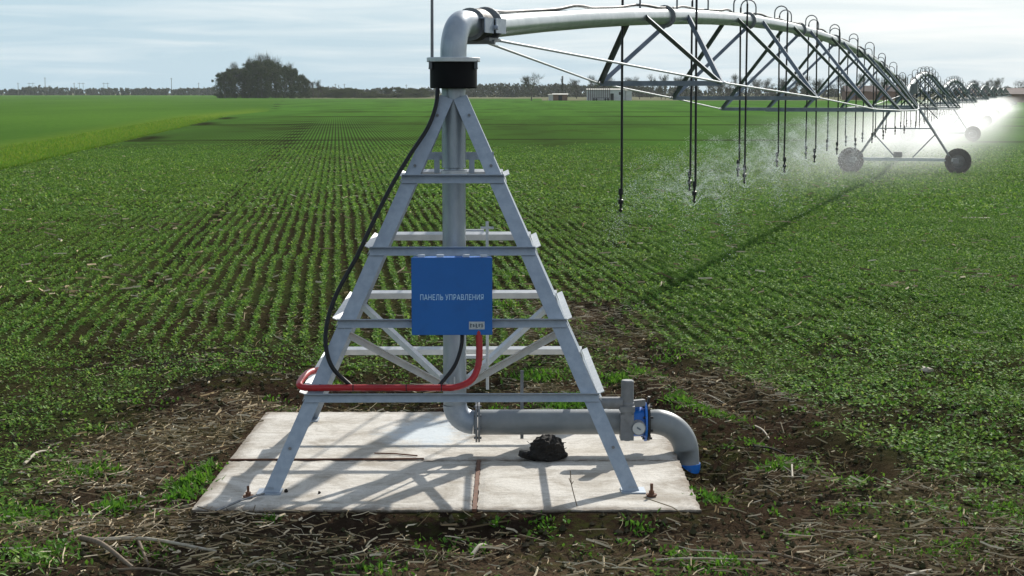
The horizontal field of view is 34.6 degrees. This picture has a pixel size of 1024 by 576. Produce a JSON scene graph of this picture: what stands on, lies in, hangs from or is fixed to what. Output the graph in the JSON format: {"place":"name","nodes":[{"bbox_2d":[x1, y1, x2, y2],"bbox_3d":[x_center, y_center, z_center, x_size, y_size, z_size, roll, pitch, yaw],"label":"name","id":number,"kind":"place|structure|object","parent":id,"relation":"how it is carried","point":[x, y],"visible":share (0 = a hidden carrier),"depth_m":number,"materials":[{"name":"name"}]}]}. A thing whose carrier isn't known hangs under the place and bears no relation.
{"place":"outdoors","nodes":[
{"label":"outdoors","id":0,"kind":"place"},
{"bbox_2d":[0,93,1023,575],"bbox_3d":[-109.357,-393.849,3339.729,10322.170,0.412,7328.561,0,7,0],"label":"ground","id":1,"kind":"structure","parent":0,"point":[516,123],"depth_m":24.32,"materials":[{"name":"plant"}]},
{"bbox_2d":[23,450,51,464],"bbox_3d":[-4.431,1.561,15.309,0.062,0.051,0.608,1,7,7],"label":"stick","id":2,"kind":"object","parent":1,"relation":"on","point":[25,462],"visible":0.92,"depth_m":15.25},
{"bbox_2d":[79,535,133,567],"bbox_3d":[-2.985,1.914,12.066,0.058,0.104,0.902,-5,8,-37],"label":"stick","id":3,"kind":"object","parent":1,"relation":"on","point":[104,545],"visible":0.98,"depth_m":12.01,"materials":[{"name":"wood"}]},
{"bbox_2d":[0,85,219,94],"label":"woods","id":4,"kind":"object","parent":1,"relation":"on","point":[33,90],"visible":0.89,"depth_m":1864.03,"materials":[{"name":"plant"}]},
{"bbox_2d":[0,115,225,169],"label":"wheat","id":5,"kind":"object","parent":1,"relation":"on","point":[55,151],"visible":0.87,"depth_m":107.51,"materials":[{"name":"green plant"}]},
{"bbox_2d":[135,535,149,565],"bbox_3d":[-2.729,1.935,12.137,0.031,0.076,0.622,-2,7,-20],"label":"stick","id":6,"kind":"object","parent":1,"relation":"on","point":[142,551],"visible":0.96,"depth_m":12.06,"materials":[{"name":"wood"}]},
{"bbox_2d":[116,567,175,575],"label":"stick","id":7,"kind":"object","parent":1,"relation":"on","point":[135,568],"visible":1,"depth_m":11.57,"materials":[{"name":"wood"}]},
{"bbox_2d":[97,536,216,552],"bbox_3d":[-2.653,1.904,12.274,0.961,0.082,0.055,1,7,11],"label":"stick","id":8,"kind":"object","parent":1,"relation":"on","point":[160,540],"visible":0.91,"depth_m":12.28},
{"bbox_2d":[212,71,236,97],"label":"leafing tree","id":9,"kind":"object","parent":1,"relation":"on","point":[228,76],"visible":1,"depth_m":931.77,"materials":[{"name":"green plant"}]},
{"bbox_2d":[226,68,245,97],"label":"leafing tree","id":10,"kind":"object","parent":1,"relation":"on","point":[232,71],"visible":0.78,"depth_m":941.10,"materials":[{"name":"green plant"}]},
{"bbox_2d":[234,70,255,97],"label":"leafing tree","id":11,"kind":"object","parent":1,"relation":"on","point":[244,76],"visible":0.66,"depth_m":942.16,"materials":[{"name":"green plant"}]},
{"bbox_2d":[234,67,256,97],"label":"leafing tree","id":12,"kind":"object","parent":1,"relation":"on","point":[240,83],"visible":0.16,"depth_m":954.12,"materials":[{"name":"green plant"}]},
{"bbox_2d":[245,59,270,97],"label":"leafing tree","id":13,"kind":"object","parent":1,"relation":"on","point":[256,65],"visible":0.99,"depth_m":930.33,"materials":[{"name":"green plant"}]},
{"bbox_2d":[252,68,272,97],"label":"leafing tree","id":14,"kind":"object","parent":1,"relation":"on","point":[268,74],"visible":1,"depth_m":930.99,"materials":[{"name":"green plant"}]},
{"bbox_2d":[260,59,282,97],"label":"leafing tree","id":15,"kind":"object","parent":1,"relation":"on","point":[270,66],"visible":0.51,"depth_m":944.07,"materials":[{"name":"green plant"}]},
{"bbox_2d":[247,559,295,568],"bbox_3d":[-1.724,1.978,11.798,0.358,0.068,0.056,0,7,2],"label":"stick","id":16,"kind":"object","parent":1,"relation":"on","point":[250,564],"visible":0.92,"depth_m":11.79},
{"bbox_2d":[269,62,285,97],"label":"leafing tree","id":17,"kind":"object","parent":1,"relation":"on","point":[280,78],"visible":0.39,"depth_m":955.63,"materials":[{"name":"green plant"}]},
{"bbox_2d":[275,65,291,97],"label":"leafing tree","id":18,"kind":"object","parent":1,"relation":"on","point":[283,68],"visible":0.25,"depth_m":966.38,"materials":[{"name":"green plant"}]},
{"bbox_2d":[280,67,302,97],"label":"leafing tree","id":19,"kind":"object","parent":1,"relation":"on","point":[286,74],"visible":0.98,"depth_m":931.49,"materials":[{"name":"green plant"}]},
{"bbox_2d":[286,73,309,97],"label":"leafing tree","id":20,"kind":"object","parent":1,"relation":"on","point":[303,91],"visible":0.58,"depth_m":942.95,"materials":[{"name":"green plant"}]},
{"bbox_2d":[300,81,312,97],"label":"leafing tree","id":21,"kind":"object","parent":1,"relation":"on","point":[310,91],"visible":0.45,"depth_m":957.13,"materials":[{"name":"green plant"}]},
{"bbox_2d":[308,80,314,97],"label":"bare tree","id":22,"kind":"object","parent":1,"relation":"on","point":[312,85],"visible":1,"depth_m":947.53,"materials":[{"name":"grey plant"}]},
{"bbox_2d":[308,88,319,97],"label":"hedge bush","id":23,"kind":"object","parent":1,"relation":"on","point":[315,90],"visible":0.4,"depth_m":1030.15,"materials":[{"name":"green plant"}]},
{"bbox_2d":[320,89,341,97],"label":"hedge bush","id":24,"kind":"object","parent":1,"relation":"on","point":[328,95],"visible":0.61,"depth_m":995.15,"materials":[{"name":"green plant"}]},
{"bbox_2d":[192,461,476,513],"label":"concrete slab","id":25,"kind":"structure","parent":1,"relation":"on","point":[394,486],"depth_m":13.83,"materials":[{"name":"concrete"}]},
{"bbox_2d":[215,493,264,510],"bbox_3d":[-2.187,1.719,13.245,0.028,0.025,0.601,4,8,29],"label":"metal strip","id":26,"kind":"object","parent":25,"relation":"on","point":[233,503],"visible":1,"depth_m":13.21,"materials":[{"name":"metal"}]},
{"bbox_2d":[243,486,252,497],"bbox_3d":[-2.161,1.695,13.475,0.090,0.150,0.090,0,7,0],"label":"anchor bolt","id":27,"kind":"object","parent":25,"relation":"on","point":[248,494],"visible":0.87,"depth_m":13.46,"materials":[{"name":"metal"}]},
{"bbox_2d":[329,90,349,97],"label":"hedge bush","id":28,"kind":"object","parent":1,"relation":"on","point":[338,92],"visible":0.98,"depth_m":956.38,"materials":[{"name":"green plant"}]},
{"bbox_2d":[340,88,352,97],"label":"hedge bush","id":29,"kind":"object","parent":1,"relation":"on","point":[344,89],"visible":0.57,"depth_m":999.93,"materials":[{"name":"green plant"}]},
{"bbox_2d":[345,88,360,97],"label":"hedge bush","id":30,"kind":"object","parent":1,"relation":"on","point":[354,94],"visible":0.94,"depth_m":988.38,"materials":[{"name":"green plant"}]},
{"bbox_2d":[360,95,378,97],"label":"hedge bush","id":31,"kind":"object","parent":1,"relation":"on","point":[370,96],"visible":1,"depth_m":959.19,"materials":[{"name":"green plant"}]},
{"bbox_2d":[311,86,441,95],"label":"woods","id":32,"kind":"object","parent":1,"relation":"on","point":[377,89],"visible":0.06,"depth_m":1647.86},
{"bbox_2d":[380,88,392,97],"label":"hedge bush","id":33,"kind":"object","parent":1,"relation":"on","point":[387,90],"visible":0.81,"depth_m":1023.49,"materials":[{"name":"green plant"}]},
{"bbox_2d":[382,93,406,97],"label":"hedge bush","id":34,"kind":"object","parent":1,"relation":"on","point":[397,95],"visible":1,"depth_m":996.09,"materials":[{"name":"green plant"}]},
{"bbox_2d":[395,88,410,97],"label":"hedge bush","id":35,"kind":"object","parent":1,"relation":"on","point":[401,91],"visible":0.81,"depth_m":1016.13,"materials":[{"name":"green plant"}]},
{"bbox_2d":[404,87,417,97],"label":"hedge bush","id":36,"kind":"object","parent":1,"relation":"on","point":[413,89],"visible":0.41,"depth_m":1062.93,"materials":[{"name":"green plant"}]},
{"bbox_2d":[408,92,422,97],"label":"hedge bush","id":37,"kind":"object","parent":1,"relation":"on","point":[416,93],"visible":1,"depth_m":1008.28,"materials":[{"name":"green plant"}]},
{"bbox_2d":[415,88,429,97],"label":"hedge bush","id":38,"kind":"object","parent":1,"relation":"on","point":[425,94],"visible":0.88,"depth_m":1061.66,"materials":[{"name":"green plant"}]},
{"bbox_2d":[230,411,677,461],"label":"concrete slab","id":39,"kind":"structure","parent":1,"relation":"on","point":[431,436],"depth_m":15.61,"materials":[{"name":"concrete"}]},
{"bbox_2d":[229,458,423,460],"bbox_3d":[-1.676,1.552,14.893,1.758,0.019,0.028,0,7,-1],"label":"rusty rod","id":40,"kind":"object","parent":39,"relation":"on","point":[295,459],"visible":1,"depth_m":14.89,"materials":[{"name":"metal"}]},
{"bbox_2d":[374,452,417,455],"bbox_3d":[-1.059,1.520,15.063,0.419,0.014,0.046,2,7,16],"label":"rusty rod","id":41,"kind":"object","parent":39,"relation":"on","point":[396,453],"visible":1,"depth_m":15.07,"materials":[{"name":"metal"}]},
{"bbox_2d":[256,0,645,494],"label":"pivot tower","id":42,"kind":"structure","parent":39,"relation":"on","point":[453,67],"depth_m":14.53,"materials":[{"name":"metal"}]},
{"bbox_2d":[323,88,439,383],"bbox_3d":[-1.132,-0.486,14.302,0.314,2.524,1.423,4,8,33],"label":"black cable","id":43,"kind":"object","parent":42,"relation":"attached to","point":[342,378],"visible":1,"depth_m":14.13,"materials":[{"name":"rubber"}]},
{"bbox_2d":[296,331,482,390],"bbox_3d":[-1.037,0.588,14.123,1.578,0.496,0.708,0,7,0],"label":"red conduit","id":44,"kind":"object","parent":42,"relation":"attached to","point":[306,374],"visible":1,"depth_m":13.82,"materials":[{"name":"plastic"}]},
{"bbox_2d":[411,254,491,334],"bbox_3d":[-0.510,0.051,14.014,0.684,0.678,0.210,0,7,-1],"label":"control panel","id":45,"kind":"object","parent":42,"relation":"hanging from","point":[451,295],"visible":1,"depth_m":13.91,"materials":[{"name":"blue paint"}]},
{"bbox_2d":[438,335,463,384],"bbox_3d":[-0.507,0.593,13.949,0.064,0.470,0.318,6,9,40],"label":"black cable","id":46,"kind":"object","parent":45,"relation":"attached to","point":[450,371],"visible":1,"depth_m":13.96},
{"bbox_2d":[411,257,491,334],"bbox_3d":[-0.507,0.071,13.924,0.684,0.660,0.026,0,7,-1],"label":"door","id":47,"kind":"structure","parent":45,"relation":"in","point":[450,295],"depth_m":13.91,"materials":[{"name":"blue paint"}]},
{"bbox_2d":[463,7,505,43],"bbox_3d":[-0.322,-2.461,15.381,0.420,0.356,0.570,2,7,17],"label":"swivel joint","id":48,"kind":"object","parent":42,"relation":"attached to","point":[493,28],"visible":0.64,"depth_m":15.32,"materials":[{"name":"silver metal"}]},
{"bbox_2d":[488,0,919,211],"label":"pipe span","id":49,"kind":"object","parent":42,"relation":"attached to","point":[660,19],"visible":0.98,"depth_m":28.57,"materials":[{"name":"metal"}]},
{"bbox_2d":[601,114,904,272],"bbox_3d":[5.559,-2.393,35.254,3.939,2.620,28.591,2,7,17],"label":"water spray","id":50,"kind":"object","parent":49,"relation":"attached to","point":[774,167],"visible":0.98,"depth_m":32.32,"materials":[{"name":"liquid"}]},
{"bbox_2d":[518,434,567,461],"bbox_3d":[0.281,1.439,14.894,0.454,0.242,0.336,0,7,0],"label":"earth clod","id":51,"kind":"object","parent":39,"relation":"on","point":[547,447],"visible":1,"depth_m":14.79,"materials":[{"name":"soil"}]},
{"bbox_2d":[472,460,480,511],"bbox_3d":[-0.300,1.672,13.995,0.034,0.030,1.780,0,7,0],"label":"rusty strip","id":52,"kind":"object","parent":1,"relation":"on","point":[475,497],"visible":1,"depth_m":13.82,"materials":[{"name":"metal"}]},
{"bbox_2d":[471,543,486,555],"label":"stick","id":53,"kind":"object","parent":1,"relation":"on","point":[476,549],"visible":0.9,"depth_m":12.20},
{"bbox_2d":[0,209,1023,346],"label":"crop plants","id":54,"kind":"object","parent":1,"relation":"on","point":[74,226],"visible":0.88,"depth_m":31.79,"materials":[{"name":"green plant"}]},
{"bbox_2d":[0,141,1023,214],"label":"crop plants","id":55,"kind":"object","parent":1,"relation":"on","point":[818,176],"visible":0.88,"depth_m":61.24,"materials":[{"name":"green plant"}]},
{"bbox_2d":[0,334,1023,575],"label":"crop plants","id":56,"kind":"object","parent":1,"relation":"on","point":[977,389],"visible":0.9,"depth_m":18.83,"materials":[{"name":"green plant"}]},
{"bbox_2d":[0,294,1023,575],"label":"straw","id":57,"kind":"object","parent":1,"relation":"on","point":[588,336],"visible":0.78,"depth_m":13.51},
{"bbox_2d":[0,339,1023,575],"bbox_3d":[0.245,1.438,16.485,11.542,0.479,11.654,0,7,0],"label":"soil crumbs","id":58,"kind":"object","parent":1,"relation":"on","point":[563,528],"visible":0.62,"depth_m":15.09,"materials":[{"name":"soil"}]},
{"bbox_2d":[0,267,1023,575],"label":"weeds","id":59,"kind":"object","parent":1,"relation":"on","point":[188,481],"visible":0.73,"depth_m":13.52,"materials":[{"name":"green plant"}]},
{"bbox_2d":[0,155,1023,297],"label":"straw","id":60,"kind":"object","parent":1,"relation":"on","point":[400,271],"visible":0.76,"depth_m":36.21,"materials":[{"name":"plant"}]},
{"bbox_2d":[521,73,542,100],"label":"bare tree","id":61,"kind":"object","parent":1,"relation":"on","point":[526,80],"visible":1,"depth_m":673.21,"materials":[{"name":"grey plant"}]},
{"bbox_2d":[466,83,650,96],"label":"woods","id":62,"kind":"object","parent":1,"relation":"on","point":[509,90],"visible":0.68,"depth_m":1165.29,"materials":[{"name":"plant"}]},
{"bbox_2d":[552,93,567,100],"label":"shed","id":63,"kind":"structure","parent":1,"relation":"on","point":[559,96],"depth_m":685.42,"materials":[{"name":"brick"}]},
{"bbox_2d":[567,78,580,98],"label":"bare tree","id":64,"kind":"object","parent":1,"relation":"on","point":[574,84],"visible":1,"depth_m":872.84,"materials":[{"name":"brown plant"}]},
{"bbox_2d":[473,370,699,473],"bbox_3d":[0.693,1.360,15.166,2.098,1.164,0.431,0,7,-1],"label":"supply pipe","id":65,"kind":"object","parent":1,"relation":"on","point":[629,417],"visible":0.94,"depth_m":15.08,"materials":[{"name":"metal"}]},
{"bbox_2d":[477,461,701,513],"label":"concrete slab","id":66,"kind":"structure","parent":1,"relation":"on","point":[531,487],"depth_m":13.81,"materials":[{"name":"concrete"}]},
{"bbox_2d":[569,470,576,505],"bbox_3d":[0.502,1.640,13.228,0.101,0.342,0.029,6,9,43],"label":"twig","id":67,"kind":"object","parent":66,"relation":"on","point":[571,482],"visible":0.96,"depth_m":13.23,"materials":[{"name":"wood"}]},
{"bbox_2d":[646,483,656,497],"bbox_3d":[1.147,1.685,13.517,0.090,0.160,0.090,0,7,0],"label":"anchor bolt","id":68,"kind":"object","parent":66,"relation":"on","point":[651,494],"visible":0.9,"depth_m":13.50,"materials":[{"name":"metal"}]},
{"bbox_2d":[588,75,596,88],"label":"bare tree","id":69,"kind":"object","parent":1,"relation":"on","point":[592,82],"visible":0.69,"depth_m":801.46,"materials":[{"name":"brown plant"}]},
{"bbox_2d":[586,88,624,99],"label":"barn","id":70,"kind":"structure","parent":1,"relation":"on","point":[613,94],"depth_m":695.11,"materials":[{"name":"grey"}]},
{"bbox_2d":[625,90,631,99],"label":"outbuilding","id":71,"kind":"structure","parent":1,"relation":"on","point":[628,94],"depth_m":697.24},
{"bbox_2d":[647,74,656,98],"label":"bare tree","id":72,"kind":"object","parent":1,"relation":"on","point":[651,80],"visible":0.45,"depth_m":875.50,"materials":[{"name":"brown plant"}]},
{"bbox_2d":[654,86,663,98],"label":"bare tree","id":73,"kind":"object","parent":1,"relation":"on","point":[659,88],"visible":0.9,"depth_m":801.90,"materials":[{"name":"brown plant"}]},
{"bbox_2d":[659,74,668,98],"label":"bare tree","id":74,"kind":"object","parent":1,"relation":"on","point":[664,79],"visible":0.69,"depth_m":825.94,"materials":[{"name":"brown plant"}]},
{"bbox_2d":[656,557,767,560],"bbox_3d":[1.448,1.980,11.995,0.846,0.038,0.028,0,7,-2],"label":"stick","id":75,"kind":"object","parent":1,"relation":"on","point":[684,558],"visible":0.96,"depth_m":11.98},
{"bbox_2d":[724,85,732,95],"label":"bare tree","id":76,"kind":"object","parent":1,"relation":"on","point":[728,90],"visible":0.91,"depth_m":825.36,"materials":[{"name":"brown plant"}]},
{"bbox_2d":[731,73,744,88],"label":"bare tree","id":77,"kind":"object","parent":1,"relation":"on","point":[735,77],"visible":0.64,"depth_m":849.80,"materials":[{"name":"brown plant"}]},
{"bbox_2d":[749,76,764,95],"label":"bare tree","id":78,"kind":"object","parent":1,"relation":"on","point":[753,83],"visible":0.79,"depth_m":872.78,"materials":[{"name":"brown plant"}]},
{"bbox_2d":[750,82,769,95],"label":"bare tree","id":79,"kind":"object","parent":1,"relation":"on","point":[756,85],"visible":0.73,"depth_m":870.07,"materials":[{"name":"brown plant"}]},
{"bbox_2d":[759,78,774,91],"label":"bare tree","id":80,"kind":"object","parent":1,"relation":"on","point":[767,86],"visible":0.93,"depth_m":809.15,"materials":[{"name":"brown plant"}]},
{"bbox_2d":[753,445,788,455],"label":"stick","id":81,"kind":"object","parent":1,"relation":"on","point":[754,446],"visible":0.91,"depth_m":15.57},
{"bbox_2d":[735,551,818,566],"bbox_3d":[1.942,1.977,12.084,0.684,0.074,0.034,5,8,37],"label":"stick","id":82,"kind":"object","parent":1,"relation":"on","point":[770,553],"visible":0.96,"depth_m":12.07,"materials":[{"name":"wood"}]},
{"bbox_2d":[776,77,788,90],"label":"bare tree","id":83,"kind":"object","parent":1,"relation":"on","point":[782,82],"visible":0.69,"depth_m":806.65,"materials":[{"name":"brown plant"}]},
{"bbox_2d":[813,78,823,96],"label":"bare tree","id":84,"kind":"object","parent":1,"relation":"on","point":[819,83],"visible":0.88,"depth_m":805.09,"materials":[{"name":"brown plant"}]},
{"bbox_2d":[640,86,1022,96],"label":"woods","id":85,"kind":"object","parent":1,"relation":"on","point":[670,91],"visible":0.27,"depth_m":1140.48,"materials":[{"name":"plant"}]},
{"bbox_2d":[827,83,837,97],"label":"bare tree","id":86,"kind":"object","parent":1,"relation":"on","point":[831,87],"visible":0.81,"depth_m":884.35,"materials":[{"name":"brown plant"}]},
{"bbox_2d":[836,75,846,98],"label":"bare tree","id":87,"kind":"object","parent":1,"relation":"on","point":[840,84],"visible":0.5,"depth_m":872.50,"materials":[{"name":"brown plant"}]},
{"bbox_2d":[858,73,867,85],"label":"bare tree","id":88,"kind":"object","parent":1,"relation":"on","point":[861,83],"visible":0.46,"depth_m":832.87,"materials":[{"name":"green plant"}]},
{"bbox_2d":[841,86,908,99],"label":"farmhouse","id":89,"kind":"object","parent":1,"relation":"on","point":[868,95],"visible":0.36,"depth_m":755.01,"materials":[{"name":"brick"}]},
{"bbox_2d":[826,527,971,533],"bbox_3d":[3.033,1.872,12.743,1.237,0.035,0.046,-1,7,-7],"label":"stick","id":90,"kind":"object","parent":1,"relation":"on","point":[849,531],"visible":0.74,"depth_m":12.71,"materials":[{"name":"wood"}]},
{"bbox_2d":[838,84,971,172],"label":"drive tower","id":91,"kind":"structure","parent":1,"relation":"on","point":[957,160],"depth_m":68.96,"materials":[{"name":"metal"}]},
{"bbox_2d":[891,66,961,127],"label":"pipe span","id":92,"kind":"object","parent":91,"relation":"attached to","point":[925,73],"visible":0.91,"depth_m":86.32,"materials":[{"name":"metal"}]},
{"bbox_2d":[904,569,932,575],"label":"stick","id":93,"kind":"object","parent":1,"relation":"on","point":[929,570],"visible":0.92,"depth_m":11.59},
{"bbox_2d":[919,366,933,372],"bbox_3d":[5.116,1.014,20.339,0.198,0.082,0.134,0,7,0],"label":"pale stone","id":94,"kind":"object","parent":1,"relation":"on","point":[926,369],"visible":0.97,"depth_m":20.29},
{"bbox_2d":[899,87,980,141],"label":"drive tower","id":95,"kind":"structure","parent":1,"relation":"on","point":[972,133],"depth_m":114.17,"materials":[{"name":"metal"}]},
{"bbox_2d":[937,89,991,125],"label":"drive tower","id":96,"kind":"structure","parent":1,"relation":"on","point":[985,120],"depth_m":168.07,"materials":[{"name":"metal"}]},
{"bbox_2d":[958,90,999,117],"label":"drive tower","id":97,"kind":"structure","parent":1,"relation":"on","point":[994,113],"depth_m":222.93,"materials":[{"name":"metal"}]},
{"bbox_2d":[972,90,1005,112],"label":"drive tower","id":98,"kind":"structure","parent":1,"relation":"on","point":[1002,109],"depth_m":277.26,"materials":[{"name":"metal"}]},
{"bbox_2d":[982,92,1009,108],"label":"drive tower","id":99,"kind":"structure","parent":1,"relation":"on","point":[985,106],"depth_m":332.39,"materials":[{"name":"rubber"}]},
{"bbox_2d":[991,86,1007,99],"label":"pipe span","id":100,"kind":"object","parent":99,"relation":"attached to","point":[999,89],"visible":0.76,"depth_m":355.30,"materials":[{"name":"metal"}]},
{"bbox_2d":[989,77,1004,87],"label":"bare tree","id":101,"kind":"object","parent":1,"relation":"on","point":[997,83],"visible":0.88,"depth_m":693.32,"materials":[{"name":"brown plant"}]},
{"bbox_2d":[989,92,1013,106],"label":"drive tower","id":102,"kind":"structure","parent":1,"relation":"on","point":[1011,104],"depth_m":386.88,"materials":[{"name":"metal"}]},
{"bbox_2d":[0,0,1023,92],"label":"sky","id":103,"kind":"structure","parent":0,"point":[132,44],"materials":[{"name":"grey"}]},
{"bbox_2d":[929,76,977,114],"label":"pipe span","id":104,"kind":"object","parent":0,"point":[962,86],"visible":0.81,"depth_m":134.07,"materials":[{"name":"metal"}]},
{"bbox_2d":[957,80,989,107],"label":"pipe span","id":105,"kind":"object","parent":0,"point":[976,88],"visible":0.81,"depth_m":188.87,"materials":[{"name":"metal"}]},
{"bbox_2d":[975,83,996,102],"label":"pipe span","id":106,"kind":"object","parent":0,"point":[984,87],"visible":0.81,"depth_m":248.01,"materials":[{"name":"metal"}]},
{"bbox_2d":[954,88,1023,101],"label":"farm building","id":107,"kind":"structure","parent":0,"point":[1017,94],"depth_m":556.44,"materials":[{"name":"metal"}]},
{"bbox_2d":[985,85,1002,101],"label":"pipe span","id":108,"kind":"object","parent":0,"point":[996,91],"visible":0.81,"depth_m":300.22,"materials":[{"name":"metal"}]},
{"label":"drive tower","id":109,"kind":"object","parent":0,"visible":0},
{"bbox_2d":[999,88,1011,98],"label":"pipe span","id":110,"kind":"object","parent":109,"relation":"attached to","point":[1005,90],"visible":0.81,"depth_m":412.93,"materials":[{"name":"metal"}]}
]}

